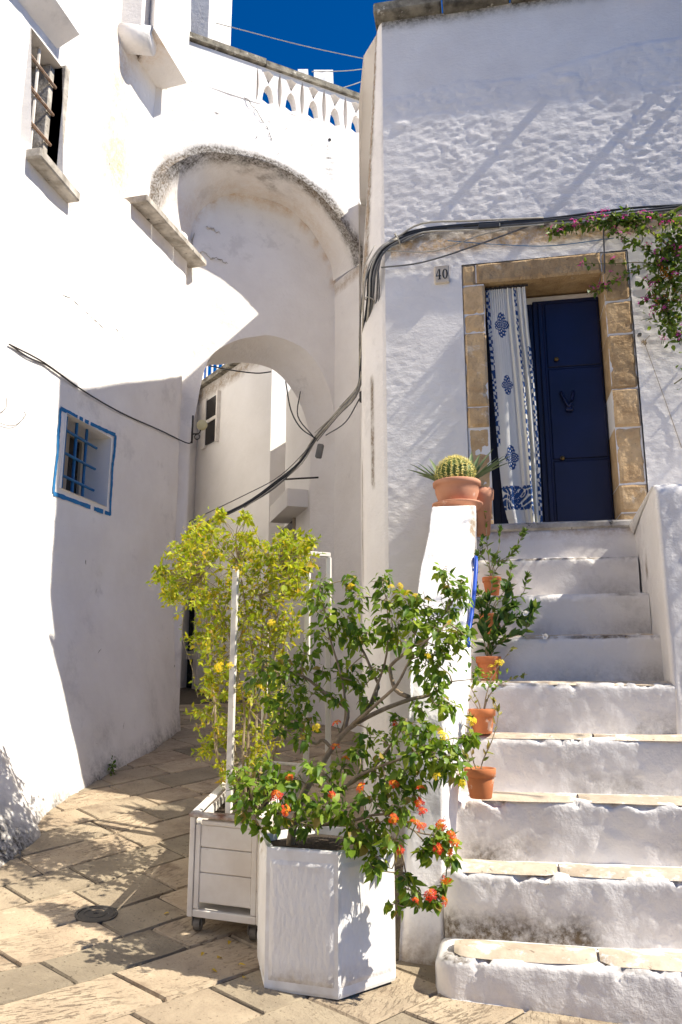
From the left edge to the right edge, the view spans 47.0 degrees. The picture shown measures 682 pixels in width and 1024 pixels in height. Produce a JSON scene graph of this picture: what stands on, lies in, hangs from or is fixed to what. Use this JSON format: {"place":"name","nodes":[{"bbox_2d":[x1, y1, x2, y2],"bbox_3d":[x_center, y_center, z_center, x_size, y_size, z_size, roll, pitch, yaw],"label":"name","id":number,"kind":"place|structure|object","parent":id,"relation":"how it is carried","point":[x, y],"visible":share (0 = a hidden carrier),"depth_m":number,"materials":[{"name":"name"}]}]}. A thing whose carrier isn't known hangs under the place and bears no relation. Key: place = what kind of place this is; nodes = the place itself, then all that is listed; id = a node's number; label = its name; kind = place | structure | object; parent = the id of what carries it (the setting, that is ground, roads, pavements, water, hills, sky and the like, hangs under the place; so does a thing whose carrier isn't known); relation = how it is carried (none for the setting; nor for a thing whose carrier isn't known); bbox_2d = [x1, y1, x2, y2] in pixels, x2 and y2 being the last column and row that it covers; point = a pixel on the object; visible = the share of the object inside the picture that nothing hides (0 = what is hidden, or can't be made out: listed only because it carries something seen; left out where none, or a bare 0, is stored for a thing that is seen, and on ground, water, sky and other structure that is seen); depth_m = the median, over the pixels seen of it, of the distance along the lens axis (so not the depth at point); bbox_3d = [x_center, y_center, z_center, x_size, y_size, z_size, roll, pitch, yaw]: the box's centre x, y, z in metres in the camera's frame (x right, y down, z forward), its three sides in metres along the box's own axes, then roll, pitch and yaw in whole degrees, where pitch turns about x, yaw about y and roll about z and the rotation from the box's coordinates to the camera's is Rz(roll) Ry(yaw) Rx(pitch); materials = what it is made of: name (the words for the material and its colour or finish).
{"place":"outdoors","nodes":[
{"label":"outdoors","id":0,"kind":"place"},
{"bbox_2d":[0,687,619,1023],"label":"pavement","id":1,"kind":"structure","parent":0,"point":[119,840],"depth_m":3.37,"materials":[{"name":"stone"}]},
{"bbox_2d":[74,905,117,924],"bbox_3d":[-1.103,1.822,3.530,0.188,0.050,0.188,-2,-13,10],"label":"manhole cover","id":2,"kind":"object","parent":1,"relation":"on","point":[87,914],"visible":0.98,"depth_m":3.53,"materials":[{"name":"metal"}]},
{"bbox_2d":[107,755,115,775],"bbox_3d":[-1.698,1.900,5.817,0.069,0.193,0.141,1,-12,-4],"label":"weed","id":3,"kind":"object","parent":1,"relation":"on","point":[112,765],"visible":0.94,"depth_m":5.81,"materials":[{"name":"green plant"}]},
{"bbox_2d":[0,0,231,866],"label":"building","id":4,"kind":"structure","parent":1,"relation":"on","point":[99,253],"depth_m":6.45,"materials":[{"name":"white paint"}]},
{"bbox_2d":[0,398,25,425],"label":"wire loop","id":5,"kind":"object","parent":4,"relation":"attached to","point":[4,409],"visible":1,"depth_m":5.44,"materials":[{"name":"white metal"}]},
{"bbox_2d":[20,28,79,202],"bbox_3d":[-2.440,-3.152,6.239,0.570,1.232,0.580,-2,-13,10],"label":"window","id":6,"kind":"structure","parent":4,"relation":"in","point":[46,85],"depth_m":6.33,"materials":[{"name":"white glass"}]},
{"bbox_2d":[53,406,116,515],"bbox_3d":[-2.192,-0.403,6.435,0.290,0.758,0.859,-2,-13,10],"label":"window","id":7,"kind":"structure","parent":4,"relation":"in","point":[85,466],"depth_m":6.67,"materials":[{"name":"blue metal"}]},
{"bbox_2d":[8,343,190,443],"bbox_3d":[-1.955,-0.950,6.895,0.154,0.180,2.940,-3,-13,15],"label":"wire","id":8,"kind":"object","parent":4,"relation":"attached to","point":[42,362],"depth_m":6.24,"materials":[{"name":"black metal"}]},
{"bbox_2d":[216,23,362,87],"bbox_3d":[-0.459,-5.948,10.220,2.418,0.696,0.011,6,-14,-25],"label":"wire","id":9,"kind":"object","parent":4,"relation":"attached to","point":[305,46],"visible":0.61,"depth_m":10.28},
{"bbox_2d":[298,69,307,74],"bbox_3d":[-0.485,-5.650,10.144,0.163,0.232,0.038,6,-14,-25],"label":"chimney","id":10,"kind":"object","parent":9,"relation":"hanging from","point":[304,71],"visible":0.34,"depth_m":10.16,"materials":[{"name":"white paint"}]},
{"bbox_2d":[314,70,333,83],"bbox_3d":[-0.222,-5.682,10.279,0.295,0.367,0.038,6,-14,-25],"label":"chimney","id":11,"kind":"object","parent":9,"relation":"hanging from","point":[326,76],"visible":0.61,"depth_m":10.29,"materials":[{"name":"white paint"}]},
{"bbox_2d":[186,363,290,699],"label":"back building","id":12,"kind":"structure","parent":1,"relation":"on","point":[240,452],"depth_m":12.92,"materials":[{"name":"paint"}]},
{"bbox_2d":[186,583,201,688],"bbox_3d":[-2.673,2.239,13.666,0.080,2.026,0.927,9,-15,-35],"label":"door","id":13,"kind":"structure","parent":12,"relation":"in","point":[194,662],"depth_m":13.40,"materials":[{"name":"black glass"}]},
{"bbox_2d":[200,390,220,449],"bbox_3d":[-2.319,-1.631,14.011,0.110,0.937,0.652,9,-15,-35],"label":"window","id":14,"kind":"structure","parent":12,"relation":"in","point":[211,407],"depth_m":13.95,"materials":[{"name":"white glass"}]},
{"bbox_2d":[149,80,365,732],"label":"arch","id":15,"kind":"structure","parent":1,"relation":"on","point":[257,204],"depth_m":8.96,"materials":[{"name":"white paint"}]},
{"bbox_2d":[191,415,206,442],"bbox_3d":[-1.469,-0.861,8.126,0.168,0.300,0.040,-2,-13,10],"label":"wall lamp","id":16,"kind":"object","parent":15,"relation":"attached to","point":[201,425],"visible":1,"depth_m":8.11,"materials":[{"name":"white glass"}]},
{"bbox_2d":[187,32,359,135],"bbox_3d":[-0.917,-4.846,8.941,4.200,0.580,0.240,6,-14,-25],"label":"balustrade","id":17,"kind":"object","parent":15,"relation":"on","point":[225,68],"visible":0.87,"depth_m":8.91,"materials":[{"name":"paint"}]},
{"bbox_2d":[187,551,331,939],"bbox_3d":[-0.409,1.043,4.072,0.509,1.841,1.147,-2,-13,10],"label":"wheeled planter","id":18,"kind":"object","parent":1,"relation":"on","point":[223,874],"visible":0.55,"depth_m":3.44,"materials":[{"name":"white paint"}]},
{"bbox_2d":[146,506,325,800],"bbox_3d":[-0.614,0.719,4.268,1.172,1.663,1.085,-2,-13,10],"label":"jasmine shrub","id":19,"kind":"object","parent":18,"relation":"in","point":[190,549],"visible":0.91,"depth_m":4.13,"materials":[{"name":"green plant"}]},
{"bbox_2d":[270,389,311,717],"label":"alley building","id":20,"kind":"structure","parent":1,"relation":"on","point":[290,507],"depth_m":10.07,"materials":[{"name":"white paint"}]},
{"bbox_2d":[280,517,295,601],"bbox_3d":[-0.712,0.631,10.514,0.060,1.055,0.846,4,-13,-16],"label":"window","id":21,"kind":"structure","parent":20,"relation":"in","point":[292,525],"depth_m":10.35,"materials":[{"name":"glass"}]},
{"bbox_2d":[257,826,395,999],"bbox_3d":[-0.065,1.574,3.152,0.578,0.497,0.545,-2,-13,10],"label":"planter","id":22,"kind":"object","parent":1,"relation":"on","point":[326,927],"visible":0.9,"depth_m":2.93,"materials":[{"name":"white concrete"}]},
{"bbox_2d":[214,562,507,921],"bbox_3d":[0.030,0.884,3.223,1.312,1.354,0.586,-2,-13,10],"label":"lantana shrub","id":23,"kind":"object","parent":22,"relation":"in","point":[439,842],"visible":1,"depth_m":3.16,"materials":[{"name":"green plant"}]},
{"bbox_2d":[399,505,476,965],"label":"stair parapet","id":24,"kind":"structure","parent":1,"relation":"on","point":[451,540],"depth_m":3.48,"materials":[{"name":"white paint"}]},
{"bbox_2d":[407,450,511,511],"bbox_3d":[0.737,-0.213,4.866,0.645,0.436,0.368,-2,-13,10],"label":"cactus pot","id":25,"kind":"object","parent":24,"relation":"on","point":[456,480],"visible":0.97,"depth_m":4.75,"materials":[{"name":"ceramic"}]},
{"bbox_2d":[467,556,477,647],"bbox_3d":[0.652,0.449,4.037,0.088,0.513,0.507,-4,-13,16],"label":"handrail","id":26,"kind":"object","parent":24,"relation":"attached to","point":[474,585],"visible":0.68,"depth_m":4.03,"materials":[{"name":"blue metal"}]},
{"bbox_2d":[476,486,493,536],"bbox_3d":[0.865,0.002,4.868,0.176,0.290,0.176,-2,-13,10],"label":"terracotta pot","id":27,"kind":"object","parent":24,"relation":"on","point":[486,496],"visible":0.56,"depth_m":4.81,"materials":[{"name":"ceramic"}]},
{"bbox_2d":[359,0,681,838],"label":"house","id":28,"kind":"structure","parent":1,"relation":"on","point":[503,108],"depth_m":5.48,"materials":[{"name":"paint"}]},
{"bbox_2d":[188,204,681,532],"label":"cable bundle","id":29,"kind":"object","parent":28,"relation":"attached to","point":[372,272],"visible":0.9,"depth_m":5.57,"materials":[{"name":"grey rubber"}]},
{"bbox_2d":[434,265,449,284],"bbox_3d":[0.708,-1.665,5.502,0.104,0.135,0.026,-2,-13,10],"label":"house number","id":30,"kind":"object","parent":28,"relation":"attached to","point":[441,274],"visible":1,"depth_m":5.49,"materials":[{"name":"white ceramic"}]},
{"bbox_2d":[485,284,542,522],"bbox_3d":[1.154,-0.731,5.277,0.320,1.736,0.049,-2,-13,10],"label":"curtain","id":31,"kind":"object","parent":28,"relation":"hanging from","point":[513,388],"visible":0.98,"depth_m":5.27,"materials":[{"name":"fabric"}]},
{"bbox_2d":[486,304,543,523],"bbox_3d":[1.209,-0.668,5.480,0.330,1.660,0.049,-2,-13,10],"label":"door","id":32,"kind":"structure","parent":28,"relation":"in","point":[500,517],"depth_m":5.45,"materials":[{"name":"blue paint"}]},
{"bbox_2d":[532,297,614,521],"bbox_3d":[1.586,-0.695,5.377,0.450,1.670,0.091,-2,-13,10],"label":"door","id":33,"kind":"structure","parent":28,"relation":"in","point":[575,454],"depth_m":5.37,"materials":[{"name":"blue paint"}]},
{"bbox_2d":[540,205,681,389],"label":"bougainvillea","id":34,"kind":"object","parent":28,"relation":"attached to","point":[671,248],"visible":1,"depth_m":5.08,"materials":[{"name":"green plant"}]},
{"bbox_2d":[637,333,681,447],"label":"cable","id":35,"kind":"object","parent":28,"relation":"attached to","point":[642,341],"visible":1,"depth_m":5.09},
{"bbox_2d":[435,527,681,1023],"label":"staircase","id":36,"kind":"structure","parent":1,"relation":"on","point":[564,894],"depth_m":3.43,"materials":[{"name":"paint"}]},
{"bbox_2d":[461,696,501,799],"bbox_3d":[0.610,1.024,3.423,0.164,0.434,0.180,-6,-13,24],"label":"potted plant","id":37,"kind":"object","parent":36,"relation":"on","point":[480,782],"visible":0.82,"depth_m":3.38,"materials":[{"name":"orange plant"}]},
{"bbox_2d":[468,646,526,733],"bbox_3d":[0.746,0.862,3.815,0.332,0.416,0.131,-2,-13,10],"label":"potted plant","id":38,"kind":"object","parent":36,"relation":"on","point":[483,716],"visible":0.76,"depth_m":3.76,"materials":[{"name":"green plant"}]},
{"bbox_2d":[477,511,527,595],"bbox_3d":[0.982,0.222,4.749,0.322,0.566,0.114,-2,-13,10],"label":"potted plant","id":39,"kind":"object","parent":36,"relation":"on","point":[486,582],"visible":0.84,"depth_m":4.74,"materials":[{"name":"green plant"}]},
{"bbox_2d":[474,549,531,633],"bbox_3d":[0.909,0.449,4.466,0.367,0.501,0.126,-2,-13,10],"label":"potted plant","id":40,"kind":"object","parent":36,"relation":"on","point":[510,575],"visible":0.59,"depth_m":4.47,"materials":[{"name":"green plant"}]},
{"bbox_2d":[472,580,547,680],"bbox_3d":[0.884,0.624,4.185,0.425,0.540,0.149,-3,-13,14],"label":"potted plant","id":41,"kind":"object","parent":36,"relation":"on","point":[496,632],"visible":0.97,"depth_m":4.18,"materials":[{"name":"green plant"}]},
{"bbox_2d":[629,484,681,733],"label":"stair parapet","id":42,"kind":"structure","parent":36,"relation":"on","point":[655,525],"depth_m":4.04,"materials":[{"name":"white paint"}]},
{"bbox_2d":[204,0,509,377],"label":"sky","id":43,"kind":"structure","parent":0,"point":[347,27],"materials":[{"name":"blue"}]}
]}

